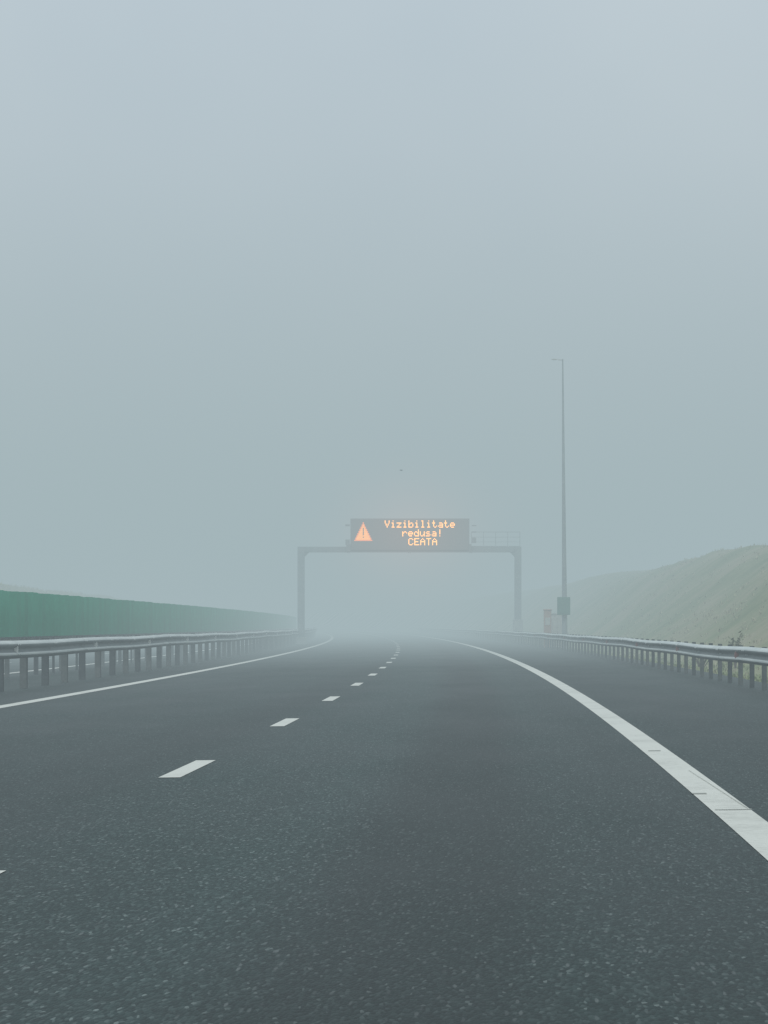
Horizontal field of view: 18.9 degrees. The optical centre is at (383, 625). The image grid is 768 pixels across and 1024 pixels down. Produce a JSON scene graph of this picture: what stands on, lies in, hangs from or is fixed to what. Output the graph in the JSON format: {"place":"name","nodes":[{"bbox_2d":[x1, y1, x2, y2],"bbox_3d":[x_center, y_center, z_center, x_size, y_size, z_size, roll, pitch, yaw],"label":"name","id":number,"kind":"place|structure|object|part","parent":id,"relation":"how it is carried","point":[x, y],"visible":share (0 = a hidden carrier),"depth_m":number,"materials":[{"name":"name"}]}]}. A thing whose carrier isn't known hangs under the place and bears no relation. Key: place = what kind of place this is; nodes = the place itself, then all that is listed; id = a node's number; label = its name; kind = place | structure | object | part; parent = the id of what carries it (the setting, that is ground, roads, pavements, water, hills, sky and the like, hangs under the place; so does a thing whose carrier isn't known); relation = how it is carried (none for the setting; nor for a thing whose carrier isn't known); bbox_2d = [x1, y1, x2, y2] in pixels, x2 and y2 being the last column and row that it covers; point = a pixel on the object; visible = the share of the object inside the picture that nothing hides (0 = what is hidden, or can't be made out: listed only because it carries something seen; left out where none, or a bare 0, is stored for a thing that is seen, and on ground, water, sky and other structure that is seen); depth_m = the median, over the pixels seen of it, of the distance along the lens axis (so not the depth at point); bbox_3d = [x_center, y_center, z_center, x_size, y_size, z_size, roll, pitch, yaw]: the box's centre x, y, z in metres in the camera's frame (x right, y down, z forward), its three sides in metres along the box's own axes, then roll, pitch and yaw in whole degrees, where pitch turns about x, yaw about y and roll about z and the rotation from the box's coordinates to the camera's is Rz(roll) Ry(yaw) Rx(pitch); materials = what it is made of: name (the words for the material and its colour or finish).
{"place":"outdoors","nodes":[
{"label":"outdoors","id":0,"kind":"place"},
{"bbox_2d":[4,644,255,688],"bbox_3d":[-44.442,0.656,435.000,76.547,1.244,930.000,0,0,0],"label":"median","id":1,"kind":"object","parent":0,"point":[12,681],"visible":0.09,"depth_m":63.10,"materials":[{"name":"concrete"}]},
{"bbox_2d":[10,639,255,674],"bbox_3d":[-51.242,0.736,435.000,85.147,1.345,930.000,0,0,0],"label":"opposite road","id":2,"kind":"structure","parent":0,"point":[15,663],"depth_m":89.66,"materials":[{"name":"grey asphalt"}]},
{"bbox_2d":[10,644,244,673],"bbox_3d":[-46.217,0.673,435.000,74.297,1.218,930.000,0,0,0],"label":"opposite edge line","id":3,"kind":"object","parent":2,"relation":"on","point":[105,662],"visible":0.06,"depth_m":75.72,"materials":[{"name":"paint"}]},
{"bbox_2d":[0,627,767,1023],"bbox_3d":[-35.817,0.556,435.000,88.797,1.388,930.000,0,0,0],"label":"road","id":4,"kind":"structure","parent":0,"point":[422,829],"depth_m":12.07,"materials":[{"name":"grey asphalt"}]},
{"bbox_2d":[0,627,316,691],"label":"crash barrier","id":5,"kind":"object","parent":4,"relation":"on","point":[24,650],"visible":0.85,"depth_m":60.29,"materials":[{"name":"grey metal"}]},
{"bbox_2d":[0,632,333,707],"bbox_3d":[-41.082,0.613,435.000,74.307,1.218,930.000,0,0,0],"label":"median edge line","id":6,"kind":"object","parent":4,"relation":"on","point":[64,695],"visible":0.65,"depth_m":49.42,"materials":[{"name":"paint"}]},
{"bbox_2d":[158,760,214,777],"bbox_3d":[-1.595,1.163,18.810,0.170,0.002,2.271,0,0,3],"label":"lane marking","id":7,"kind":"object","parent":4,"relation":"on","point":[187,769],"visible":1,"depth_m":18.77,"materials":[{"name":"paint"}]},
{"bbox_2d":[271,718,298,725],"bbox_3d":[-1.193,1.163,27.810,0.170,0.002,2.269,0,0,2],"label":"lane marking","id":8,"kind":"object","parent":4,"relation":"on","point":[286,721],"visible":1,"depth_m":27.72,"materials":[{"name":"paint"}]},
{"bbox_2d":[322,696,339,700],"bbox_3d":[-0.841,1.162,36.810,0.170,0.002,2.268,0,0,2],"label":"lane marking","id":9,"kind":"object","parent":4,"relation":"on","point":[331,698],"visible":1,"depth_m":36.81,"materials":[{"name":"paint"}]},
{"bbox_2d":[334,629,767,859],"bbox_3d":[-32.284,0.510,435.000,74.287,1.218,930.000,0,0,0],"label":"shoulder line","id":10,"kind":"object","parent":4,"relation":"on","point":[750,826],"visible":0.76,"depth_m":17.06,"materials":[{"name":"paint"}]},
{"bbox_2d":[0,543,767,680],"bbox_3d":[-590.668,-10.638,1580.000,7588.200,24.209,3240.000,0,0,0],"label":"ground","id":11,"kind":"structure","parent":0,"point":[493,612],"depth_m":125.58,"materials":[{"name":"green plant"}]},
{"bbox_2d":[0,582,88,595],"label":"dry grass","id":12,"kind":"structure","parent":11,"relation":"on","point":[32,588],"depth_m":167.81,"materials":[{"name":"plant"}]},
{"bbox_2d":[4,629,284,677],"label":"crash barrier","id":13,"kind":"object","parent":11,"relation":"on","point":[6,668],"visible":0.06,"depth_m":71.97,"materials":[{"name":"grey metal"}]},
{"bbox_2d":[0,590,296,672],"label":"noise barrier","id":14,"kind":"object","parent":11,"relation":"on","point":[26,615],"visible":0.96,"depth_m":72.00,"materials":[{"name":"green plastic"}]},
{"bbox_2d":[296,532,522,643],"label":"sign gantry","id":15,"kind":"object","parent":11,"relation":"on","point":[514,551],"visible":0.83,"depth_m":151.77,"materials":[{"name":"metal"}]},
{"bbox_2d":[345,518,475,551],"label":"message sign","id":16,"kind":"object","parent":15,"relation":"attached to","point":[409,534],"visible":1,"depth_m":151.38,"materials":[{"name":"metal"}]},
{"bbox_2d":[543,609,551,647],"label":"emergency phone","id":17,"kind":"object","parent":11,"relation":"on","point":[547,620],"visible":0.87,"depth_m":111.85,"materials":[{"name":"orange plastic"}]},
{"bbox_2d":[551,613,561,647],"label":"road sign","id":18,"kind":"object","parent":11,"relation":"on","point":[556,623],"visible":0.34,"depth_m":113.30,"materials":[{"name":"metal"}]},
{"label":"door","id":19,"kind":"part","parent":18,"relation":"part of","materials":[{"name":"grey metal"}]},
{"bbox_2d":[552,359,566,648],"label":"lighting column","id":20,"kind":"structure","parent":11,"relation":"on","point":[564,594],"depth_m":107.94,"materials":[{"name":"metal"}]},
{"bbox_2d":[557,597,569,614],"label":"equipment box","id":21,"kind":"object","parent":20,"relation":"attached to","point":[563,605],"visible":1,"depth_m":107.64,"materials":[{"name":"green paint"}]},
{"bbox_2d":[559,598,568,613],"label":"door","id":22,"kind":"structure","parent":21,"relation":"in","point":[563,602],"depth_m":107.63,"materials":[{"name":"green paint"}]},
{"bbox_2d":[417,628,767,689],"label":"crash barrier","id":23,"kind":"object","parent":11,"relation":"on","point":[740,655],"visible":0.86,"depth_m":59.64,"materials":[{"name":"grey metal"}]},
{"bbox_2d":[688,657,708,666],"bbox_3d":[8.581,0.878,62.051,1.146,0.743,1.060,0,0,3],"label":"shrub","id":24,"kind":"object","parent":11,"relation":"on","point":[698,663],"visible":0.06,"depth_m":61.98,"materials":[{"name":"green plant"}]},
{"bbox_2d":[728,631,743,668],"bbox_3d":[9.156,0.644,59.989,0.315,1.052,0.531,0,0,-25],"label":"shrub","id":25,"kind":"object","parent":11,"relation":"on","point":[736,644],"visible":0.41,"depth_m":59.96,"materials":[{"name":"green plant"}]},
{"bbox_2d":[0,0,767,608],"label":"sky","id":26,"kind":"structure","parent":0,"point":[264,263],"materials":[{"name":"grey"}]},
{"bbox_2d":[522,642,767,682],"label":"grass","id":27,"kind":"structure","parent":0,"point":[756,678],"depth_m":62.75,"materials":[{"name":"green plant"}]}
]}

